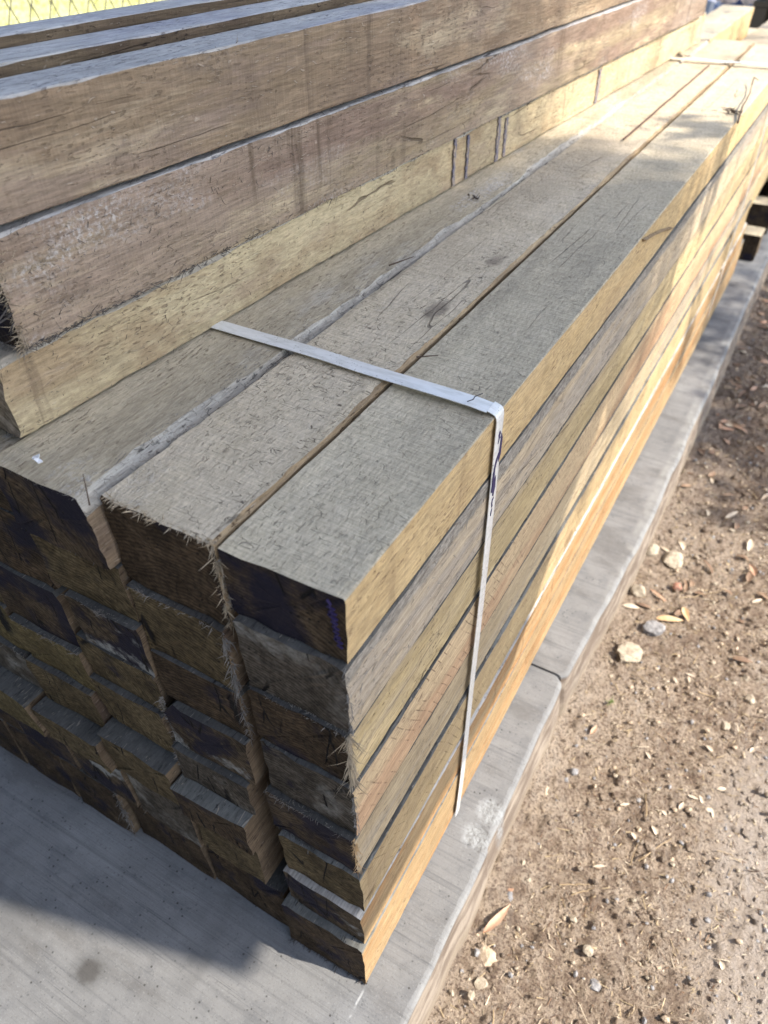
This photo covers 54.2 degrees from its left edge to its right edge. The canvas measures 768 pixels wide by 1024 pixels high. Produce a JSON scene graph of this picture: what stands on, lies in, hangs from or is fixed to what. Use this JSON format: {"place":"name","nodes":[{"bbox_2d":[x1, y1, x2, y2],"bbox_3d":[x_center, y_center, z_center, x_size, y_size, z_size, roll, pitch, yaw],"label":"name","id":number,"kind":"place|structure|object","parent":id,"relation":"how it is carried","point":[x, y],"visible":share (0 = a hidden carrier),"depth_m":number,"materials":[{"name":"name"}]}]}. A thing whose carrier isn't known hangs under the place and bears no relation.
{"place":"outdoors","nodes":[
{"label":"outdoors","id":0,"kind":"place"},
{"bbox_2d":[0,0,161,25],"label":"grass field","id":1,"kind":"structure","parent":0,"point":[22,18],"depth_m":6.88,"materials":[{"name":"plant"}]},
{"bbox_2d":[0,665,560,1023],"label":"pavement","id":2,"kind":"structure","parent":0,"point":[104,919],"depth_m":0.85,"materials":[{"name":"concrete"}]},
{"bbox_2d":[59,757,140,838],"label":"timber","id":3,"kind":"object","parent":2,"relation":"on","point":[105,801],"visible":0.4,"depth_m":0.90,"materials":[{"name":"brown"}]},
{"bbox_2d":[72,750,140,806],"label":"timber","id":4,"kind":"object","parent":3,"relation":"on","point":[117,781],"visible":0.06,"depth_m":0.83,"materials":[{"name":"wood"}]},
{"bbox_2d":[31,696,116,773],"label":"timber","id":5,"kind":"object","parent":4,"relation":"on","point":[76,732],"visible":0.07,"depth_m":0.75,"materials":[{"name":"wood"}]},
{"bbox_2d":[26,654,112,726],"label":"timber","id":6,"kind":"object","parent":5,"relation":"on","point":[62,688],"visible":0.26,"depth_m":0.72,"materials":[{"name":"brown"}]},
{"bbox_2d":[7,613,95,690],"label":"timber","id":7,"kind":"object","parent":6,"relation":"on","point":[65,657],"visible":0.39,"depth_m":0.68,"materials":[{"name":"brown"}]},
{"bbox_2d":[0,561,80,646],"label":"timber","id":8,"kind":"object","parent":7,"relation":"on","point":[44,606],"visible":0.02,"depth_m":0.64,"materials":[{"name":"wood"}]},
{"bbox_2d":[0,507,61,589],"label":"timber","id":9,"kind":"object","parent":8,"relation":"on","point":[20,551],"visible":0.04,"depth_m":0.59,"materials":[{"name":"wood"}]},
{"bbox_2d":[0,424,45,511],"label":"timber","id":10,"kind":"object","parent":9,"relation":"on","point":[7,441],"visible":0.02,"depth_m":0.54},
{"bbox_2d":[0,12,705,438],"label":"timber","id":11,"kind":"object","parent":10,"relation":"on","point":[62,374],"visible":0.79,"depth_m":0.67,"materials":[{"name":"grey"}]},
{"bbox_2d":[0,0,706,365],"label":"timber","id":12,"kind":"object","parent":11,"relation":"on","point":[66,266],"visible":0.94,"depth_m":0.63,"materials":[{"name":"beige"}]},
{"bbox_2d":[0,0,272,48],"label":"timber","id":13,"kind":"object","parent":12,"relation":"on","point":[20,34],"visible":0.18,"depth_m":0.57,"materials":[{"name":"wood"}]},
{"bbox_2d":[0,0,372,78],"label":"timber","id":14,"kind":"object","parent":12,"relation":"on","point":[27,58],"visible":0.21,"depth_m":0.56,"materials":[{"name":"wood"}]},
{"bbox_2d":[0,0,629,226],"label":"timber","id":15,"kind":"object","parent":12,"relation":"on","point":[70,132],"visible":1,"depth_m":0.56,"materials":[{"name":"beige"}]},
{"bbox_2d":[126,800,216,878],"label":"timber","id":16,"kind":"object","parent":2,"relation":"on","point":[191,852],"visible":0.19,"depth_m":0.87,"materials":[{"name":"brown"}]},
{"bbox_2d":[126,773,204,847],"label":"timber","id":17,"kind":"object","parent":16,"relation":"on","point":[164,810],"visible":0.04,"depth_m":0.79,"materials":[{"name":"wood"}]},
{"bbox_2d":[97,717,182,805],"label":"timber","id":18,"kind":"object","parent":17,"relation":"on","point":[146,762],"visible":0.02,"depth_m":0.71,"materials":[{"name":"wood"}]},
{"bbox_2d":[89,672,175,752],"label":"timber","id":19,"kind":"object","parent":18,"relation":"on","point":[135,712],"visible":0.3,"depth_m":0.67,"materials":[{"name":"brown"}]},
{"bbox_2d":[76,629,174,712],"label":"timber","id":20,"kind":"object","parent":19,"relation":"on","point":[146,686],"visible":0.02,"depth_m":0.63,"materials":[{"name":"wood"}]},
{"bbox_2d":[61,589,157,676],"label":"timber","id":21,"kind":"object","parent":20,"relation":"on","point":[124,637],"visible":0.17,"depth_m":0.58,"materials":[{"name":"brown"}]},
{"bbox_2d":[30,534,140,621],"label":"timber","id":22,"kind":"object","parent":21,"relation":"on","point":[108,588],"visible":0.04,"depth_m":0.56,"materials":[{"name":"wood"}]},
{"bbox_2d":[0,40,708,569],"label":"timber","id":23,"kind":"object","parent":22,"relation":"on","point":[112,436],"visible":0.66,"depth_m":0.60,"materials":[{"name":"brown"}]},
{"bbox_2d":[32,454,42,463],"bbox_3d":[-0.232,-0.036,0.501,0.010,0.004,0.007,20,45,22],"label":"plastic scrap","id":24,"kind":"object","parent":23,"relation":"on","point":[36,459],"visible":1,"depth_m":0.50,"materials":[{"name":"white"}]},
{"bbox_2d":[83,475,89,505],"bbox_3d":[-0.184,-0.014,0.464,0.003,0.021,0.005,20,45,22],"label":"twig","id":25,"kind":"object","parent":23,"relation":"attached to","point":[86,491],"visible":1,"depth_m":0.47,"materials":[{"name":"brown"}]},
{"bbox_2d":[389,256,413,265],"bbox_3d":[0.018,-0.252,0.753,0.034,0.002,0.003,-29,49,-30],"label":"twig","id":26,"kind":"object","parent":23,"relation":"on","point":[399,261],"visible":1,"depth_m":0.75,"materials":[{"name":"brown"}]},
{"bbox_2d":[207,847,289,926],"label":"timber","id":27,"kind":"object","parent":2,"relation":"on","point":[270,896],"visible":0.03,"depth_m":0.82,"materials":[{"name":"wood"}]},
{"bbox_2d":[198,825,283,884],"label":"timber","id":28,"kind":"object","parent":27,"relation":"on","point":[262,863],"visible":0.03,"depth_m":0.76,"materials":[{"name":"wood"}]},
{"bbox_2d":[170,773,274,855],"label":"timber","id":29,"kind":"object","parent":28,"relation":"on","point":[234,824],"visible":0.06,"depth_m":0.69,"materials":[{"name":"wood"}]},
{"bbox_2d":[172,741,270,814],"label":"timber","id":30,"kind":"object","parent":29,"relation":"on","point":[234,788],"visible":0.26,"depth_m":0.66,"materials":[{"name":"grey"}]},
{"bbox_2d":[155,696,268,785],"bbox_3d":[0.330,-0.359,1.266,0.096,0.069,1.963,20,45,22],"label":"timber","id":31,"kind":"object","parent":30,"relation":"on","point":[215,741],"visible":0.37,"depth_m":0.61,"materials":[{"name":"brown"}]},
{"bbox_2d":[150,648,256,745],"bbox_3d":[0.336,-0.402,1.216,0.095,0.063,1.945,20,45,22],"label":"timber","id":32,"kind":"object","parent":31,"relation":"on","point":[192,687],"visible":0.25,"depth_m":0.57,"materials":[{"name":"brown"}]},
{"bbox_2d":[126,580,248,703],"bbox_3d":[0.334,-0.453,1.171,0.098,0.080,1.955,20,45,22],"label":"timber","id":33,"kind":"object","parent":32,"relation":"on","point":[207,645],"visible":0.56,"depth_m":0.53,"materials":[{"name":"brown"}]},
{"bbox_2d":[100,39,754,635],"bbox_3d":[0.342,-0.518,1.127,0.106,0.088,1.976,20,45,22],"label":"timber","id":34,"kind":"object","parent":33,"relation":"on","point":[182,509],"visible":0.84,"depth_m":0.59,"materials":[{"name":"beige"}]},
{"bbox_2d":[281,239,743,985],"bbox_3d":[0.461,-0.148,1.488,0.100,0.112,2.140,20,45,22],"label":"timber","id":35,"kind":"object","parent":2,"relation":"on","point":[341,949],"visible":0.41,"depth_m":0.90,"materials":[{"name":"brown"}]},
{"bbox_2d":[283,222,746,943],"bbox_3d":[0.447,-0.196,1.401,0.090,0.078,2.055,20,45,22],"label":"timber","id":36,"kind":"object","parent":35,"relation":"on","point":[357,922],"visible":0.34,"depth_m":0.87,"materials":[{"name":"wood"}]},
{"bbox_2d":[278,200,751,910],"bbox_3d":[0.428,-0.232,1.323,0.085,0.079,1.976,20,45,22],"label":"timber","id":37,"kind":"object","parent":36,"relation":"on","point":[336,878],"visible":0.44,"depth_m":0.81,"materials":[{"name":"brown"}]},
{"bbox_2d":[264,169,760,877],"bbox_3d":[0.433,-0.294,1.282,0.103,0.079,2.014,20,45,22],"label":"timber","id":38,"kind":"object","parent":37,"relation":"on","point":[320,833],"visible":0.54,"depth_m":0.73,"materials":[{"name":"wood"}]},
{"bbox_2d":[260,140,767,837],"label":"timber","id":39,"kind":"object","parent":38,"relation":"on","point":[306,784],"visible":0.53,"depth_m":0.68,"materials":[{"name":"brown"}]},
{"bbox_2d":[247,126,767,796],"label":"timber","id":40,"kind":"object","parent":39,"relation":"on","point":[307,736],"visible":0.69,"depth_m":0.62,"materials":[{"name":"beige"}]},
{"bbox_2d":[233,103,767,736],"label":"timber","id":41,"kind":"object","parent":40,"relation":"on","point":[341,695],"visible":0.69,"depth_m":0.56,"materials":[{"name":"brown wood"}]},
{"bbox_2d":[216,44,767,663],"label":"timber","id":42,"kind":"object","parent":41,"relation":"on","point":[330,548],"visible":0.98,"depth_m":0.56,"materials":[{"name":"brown"}]},
{"bbox_2d":[211,321,503,816],"bbox_3d":[-0.043,0.102,0.800,0.309,0.602,0.018,20,45,22],"label":"plastic strap","id":43,"kind":"object","parent":42,"relation":"attached to","point":[496,409],"visible":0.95,"depth_m":0.61,"materials":[{"name":"white"}]},
{"bbox_2d":[670,57,767,317],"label":"plastic strap","id":44,"kind":"object","parent":42,"relation":"attached to","point":[760,143],"visible":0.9,"depth_m":1.57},
{"bbox_2d":[713,106,743,116],"bbox_3d":[0.566,-0.661,1.235,0.053,0.019,0.025,4,41,5],"label":"bark shred","id":45,"kind":"object","parent":42,"relation":"on","point":[728,110],"visible":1,"depth_m":1.24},
{"bbox_2d":[737,84,751,123],"bbox_3d":[0.617,-0.700,1.280,0.005,0.009,0.276,17,43,18],"label":"twig","id":46,"kind":"object","parent":42,"relation":"on","point":[738,119],"visible":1,"depth_m":1.24,"materials":[{"name":"brown"}]},
{"bbox_2d":[426,273,767,1023],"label":"ground","id":47,"kind":"structure","parent":0,"point":[508,869],"depth_m":1.04,"materials":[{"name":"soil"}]},
{"bbox_2d":[4,0,162,24],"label":"chain link fence","id":48,"kind":"object","parent":47,"relation":"on","point":[51,2],"visible":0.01,"depth_m":1.49,"materials":[{"name":"silver metal"}]},
{"bbox_2d":[468,990,474,1000],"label":"stone","id":49,"kind":"object","parent":47,"relation":"on","point":[471,994],"visible":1,"depth_m":0.88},
{"bbox_2d":[474,977,487,989],"bbox_3d":[0.116,0.565,0.896,0.016,0.009,0.015,20,45,22],"label":"stone","id":50,"kind":"object","parent":47,"relation":"on","point":[480,983],"visible":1,"depth_m":0.89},
{"bbox_2d":[477,942,497,965],"bbox_3d":[0.126,0.547,0.923,0.030,0.011,0.021,32,50,31],"label":"stone","id":51,"kind":"object","parent":47,"relation":"on","point":[487,957],"visible":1,"depth_m":0.92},
{"bbox_2d":[483,904,509,932],"bbox_3d":[0.144,0.512,0.943,0.052,0.007,0.011,-30,49,-31],"label":"dry leaf","id":52,"kind":"object","parent":47,"relation":"on","point":[495,921],"visible":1,"depth_m":0.94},
{"bbox_2d":[507,891,512,901],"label":"stone","id":53,"kind":"object","parent":47,"relation":"on","point":[510,895],"visible":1,"depth_m":0.97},
{"bbox_2d":[570,768,578,775],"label":"stone","id":54,"kind":"object","parent":47,"relation":"on","point":[573,771],"visible":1,"depth_m":1.10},
{"bbox_2d":[583,944,593,956],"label":"stone","id":55,"kind":"object","parent":47,"relation":"on","point":[588,950],"visible":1,"depth_m":0.91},
{"bbox_2d":[590,725,596,733],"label":"dry leaf","id":56,"kind":"object","parent":47,"relation":"on","point":[593,729],"visible":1,"depth_m":1.15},
{"bbox_2d":[589,978,600,991],"bbox_3d":[0.251,0.563,0.892,0.014,0.008,0.014,20,45,22],"label":"stone","id":57,"kind":"object","parent":47,"relation":"on","point":[595,985],"visible":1,"depth_m":0.89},
{"bbox_2d":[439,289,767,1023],"bbox_3d":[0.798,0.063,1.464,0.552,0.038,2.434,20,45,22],"label":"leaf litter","id":58,"kind":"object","parent":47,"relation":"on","point":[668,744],"visible":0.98,"depth_m":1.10,"materials":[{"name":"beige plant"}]},
{"bbox_2d":[570,916,576,922],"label":"stone","id":59,"kind":"object","parent":58,"relation":"on","point":[573,919],"visible":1,"depth_m":0.94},
{"bbox_2d":[617,642,642,661],"bbox_3d":[0.409,0.235,1.251,0.044,0.020,0.038,-8,41,-9],"label":"stone","id":60,"kind":"object","parent":47,"relation":"on","point":[630,652],"visible":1,"depth_m":1.24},
{"bbox_2d":[623,603,638,608],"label":"dry leaf","id":61,"kind":"object","parent":47,"relation":"on","point":[629,605],"visible":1,"depth_m":1.34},
{"bbox_2d":[630,584,645,596],"bbox_3d":[0.462,0.144,1.364,0.028,0.020,0.022,20,45,22],"label":"stone","id":62,"kind":"object","parent":47,"relation":"on","point":[637,590],"visible":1,"depth_m":1.36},
{"bbox_2d":[636,603,650,607],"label":"dry leaf","id":63,"kind":"object","parent":47,"relation":"on","point":[644,605],"visible":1,"depth_m":1.34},
{"bbox_2d":[646,543,658,555],"bbox_3d":[0.517,0.073,1.444,0.024,0.020,0.033,20,45,22],"label":"stone","id":64,"kind":"object","parent":47,"relation":"on","point":[653,549],"visible":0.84,"depth_m":1.44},
{"bbox_2d":[642,620,664,635],"bbox_3d":[0.465,0.202,1.293,0.037,0.029,0.030,20,45,22],"label":"stone","id":65,"kind":"object","parent":47,"relation":"on","point":[653,628],"visible":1,"depth_m":1.28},
{"bbox_2d":[638,838,671,860],"bbox_3d":[0.364,0.453,1.006,0.060,0.008,0.003,-20,44,-22],"label":"twig","id":66,"kind":"object","parent":47,"relation":"on","point":[650,852],"visible":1,"depth_m":1.00,"materials":[{"name":"beige wood"}]},
{"bbox_2d":[649,588,665,601],"bbox_3d":[0.500,0.153,1.361,0.006,0.005,0.050,-22,45,-24],"label":"dry leaf","id":67,"kind":"object","parent":47,"relation":"on","point":[659,595],"visible":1,"depth_m":1.36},
{"bbox_2d":[661,1015,669,1023],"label":"stone","id":68,"kind":"object","parent":47,"relation":"on","point":[665,1019],"visible":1,"depth_m":0.86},
{"bbox_2d":[656,615,683,621],"bbox_3d":[0.501,0.189,1.314,0.050,0.006,0.014,4,41,5],"label":"dry leaf","id":69,"kind":"object","parent":47,"relation":"on","point":[667,618],"visible":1,"depth_m":1.31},
{"bbox_2d":[662,551,682,569],"bbox_3d":[0.551,0.091,1.429,0.040,0.025,0.042,20,45,22],"label":"stone","id":70,"kind":"object","parent":47,"relation":"on","point":[672,559],"visible":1,"depth_m":1.42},
{"bbox_2d":[672,582,681,590],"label":"stone","id":71,"kind":"object","parent":47,"relation":"on","point":[677,585],"visible":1,"depth_m":1.37,"materials":[{"name":"stone"}]},
{"bbox_2d":[674,610,681,615],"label":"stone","id":72,"kind":"object","parent":47,"relation":"on","point":[678,612],"visible":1,"depth_m":1.32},
{"bbox_2d":[678,541,685,549],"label":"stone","id":73,"kind":"object","parent":47,"relation":"on","point":[683,545],"visible":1,"depth_m":1.46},
{"bbox_2d":[682,607,688,621],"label":"dry leaf","id":74,"kind":"object","parent":47,"relation":"on","point":[685,611],"visible":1,"depth_m":1.32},
{"bbox_2d":[684,579,687,591],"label":"dry leaf","id":75,"kind":"object","parent":47,"relation":"on","point":[685,585],"visible":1,"depth_m":1.37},
{"bbox_2d":[701,558,712,573],"bbox_3d":[0.609,0.101,1.410,0.009,0.005,0.044,10,37,-20],"label":"dry leaf","id":76,"kind":"object","parent":47,"relation":"on","point":[709,566],"visible":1,"depth_m":1.41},
{"bbox_2d":[719,960,724,969],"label":"dry leaf","id":77,"kind":"object","parent":47,"relation":"on","point":[722,965],"visible":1,"depth_m":0.91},
{"bbox_2d":[718,420,732,427],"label":"dry leaf","id":78,"kind":"object","parent":47,"relation":"on","point":[728,423],"visible":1,"depth_m":1.77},
{"bbox_2d":[721,721,730,729],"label":"stone","id":79,"kind":"object","parent":47,"relation":"on","point":[725,725],"visible":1,"depth_m":1.15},
{"bbox_2d":[719,426,732,429],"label":"dry leaf","id":80,"kind":"object","parent":47,"relation":"on","point":[725,428],"visible":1,"depth_m":1.76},
{"bbox_2d":[725,511,737,517],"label":"dry leaf","id":81,"kind":"object","parent":47,"relation":"on","point":[731,514],"visible":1,"depth_m":1.53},
{"bbox_2d":[732,656,752,662],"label":"dry leaf","id":82,"kind":"object","parent":47,"relation":"on","point":[741,658],"visible":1,"depth_m":1.25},
{"bbox_2d":[742,674,749,680],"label":"stone","id":83,"kind":"object","parent":47,"relation":"on","point":[745,677],"visible":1,"depth_m":1.23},
{"bbox_2d":[744,694,754,704],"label":"stone","id":84,"kind":"object","parent":47,"relation":"on","point":[749,698],"visible":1,"depth_m":1.19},
{"bbox_2d":[746,571,753,581],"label":"dry leaf","id":85,"kind":"object","parent":47,"relation":"on","point":[749,576],"visible":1,"depth_m":1.39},
{"bbox_2d":[747,539,753,550],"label":"stone","id":86,"kind":"object","parent":47,"relation":"on","point":[750,545],"visible":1,"depth_m":1.46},
{"bbox_2d":[749,564,756,575],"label":"dry leaf","id":87,"kind":"object","parent":47,"relation":"on","point":[753,569],"visible":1,"depth_m":1.40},
{"bbox_2d":[755,446,764,452],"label":"dry leaf","id":88,"kind":"object","parent":47,"relation":"on","point":[761,448],"visible":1,"depth_m":1.69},
{"bbox_2d":[756,592,767,598],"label":"dry leaf","id":89,"kind":"object","parent":47,"relation":"on","point":[763,594],"visible":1,"depth_m":1.36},
{"bbox_2d":[759,401,766,407],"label":"dry leaf","id":90,"kind":"object","parent":47,"relation":"on","point":[762,404],"visible":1,"depth_m":1.82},
{"bbox_2d":[531,231,767,715],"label":"pavement","id":91,"kind":"structure","parent":0,"point":[604,580],"depth_m":1.43,"materials":[{"name":"concrete"}]},
{"bbox_2d":[0,718,28,762],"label":"timber","id":92,"kind":"object","parent":91,"relation":"on","point":[8,742],"visible":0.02,"depth_m":0.97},
{"bbox_2d":[0,709,23,731],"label":"timber","id":93,"kind":"object","parent":92,"relation":"on","point":[8,718],"visible":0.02,"depth_m":0.91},
{"bbox_2d":[6,722,80,796],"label":"timber","id":94,"kind":"object","parent":91,"relation":"on","point":[45,761],"visible":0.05,"depth_m":0.94,"materials":[{"name":"wood"}]},
{"bbox_2d":[16,719,81,769],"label":"timber","id":95,"kind":"object","parent":94,"relation":"on","point":[57,747],"visible":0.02,"depth_m":0.87,"materials":[{"name":"wood"}]},
{"bbox_2d":[0,665,49,736],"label":"timber","id":96,"kind":"object","parent":95,"relation":"on","point":[20,697],"visible":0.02,"depth_m":0.78,"materials":[{"name":"wood"}]},
{"bbox_2d":[0,635,42,688],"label":"timber","id":97,"kind":"object","parent":96,"relation":"on","point":[13,657],"visible":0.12,"depth_m":0.76,"materials":[{"name":"brown"}]},
{"bbox_2d":[0,602,29,651],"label":"timber","id":98,"kind":"object","parent":97,"relation":"on","point":[8,632],"visible":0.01,"depth_m":0.72,"materials":[{"name":"wood"}]},
{"bbox_2d":[738,225,764,260],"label":"timber","id":99,"kind":"object","parent":91,"relation":"on","point":[752,236],"visible":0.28,"depth_m":2.26,"materials":[{"name":"wood"}]},
{"bbox_2d":[745,196,767,233],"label":"timber","id":100,"kind":"object","parent":91,"relation":"on","point":[757,215],"visible":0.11,"depth_m":2.42,"materials":[{"name":"wood"}]},
{"bbox_2d":[749,162,767,208],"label":"timber","id":101,"kind":"object","parent":91,"relation":"on","point":[763,175],"visible":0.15,"depth_m":2.16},
{"bbox_2d":[760,147,767,172],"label":"timber","id":102,"kind":"object","parent":101,"relation":"on","point":[765,160],"visible":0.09,"depth_m":2.05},
{"bbox_2d":[757,177,767,196],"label":"timber","id":103,"kind":"object","parent":91,"relation":"on","point":[763,192],"visible":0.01,"depth_m":2.59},
{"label":"pavement","id":104,"kind":"structure","parent":0,"visible":0},
{"bbox_2d":[716,0,754,7],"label":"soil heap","id":105,"kind":"object","parent":104,"relation":"on","point":[744,2],"depth_m":4.07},
{"bbox_2d":[749,0,767,28],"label":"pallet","id":106,"kind":"object","parent":104,"relation":"on","point":[759,18],"visible":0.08,"depth_m":2.83,"materials":[{"name":"brown"}]},
{"bbox_2d":[707,0,752,21],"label":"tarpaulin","id":107,"kind":"object","parent":106,"relation":"on","point":[718,4],"depth_m":3.30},
{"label":"timber","id":108,"kind":"object","parent":104,"relation":"on","visible":0},
{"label":"timber","id":109,"kind":"object","parent":108,"relation":"on","visible":0},
{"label":"timber","id":110,"kind":"object","parent":109,"relation":"on","visible":0},
{"bbox_2d":[746,28,756,36],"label":"timber","id":111,"kind":"object","parent":110,"relation":"on","point":[750,30],"visible":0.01,"depth_m":2.45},
{"bbox_2d":[705,1,714,14],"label":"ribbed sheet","id":112,"kind":"object","parent":111,"relation":"on","point":[709,7],"visible":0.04,"depth_m":2.39,"materials":[{"name":"grey"}]},
{"bbox_2d":[700,5,753,42],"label":"timber","id":113,"kind":"object","parent":111,"relation":"on","point":[727,22],"visible":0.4,"depth_m":2.08,"materials":[{"name":"wood"}]},
{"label":"timber","id":114,"kind":"object","parent":108,"relation":"on","visible":0},
{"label":"timber","id":115,"kind":"object","parent":114,"relation":"on","visible":0},
{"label":"timber","id":116,"kind":"object","parent":115,"relation":"on","visible":0},
{"bbox_2d":[741,21,767,44],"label":"timber","id":117,"kind":"object","parent":116,"relation":"on","point":[759,35],"visible":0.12,"depth_m":2.16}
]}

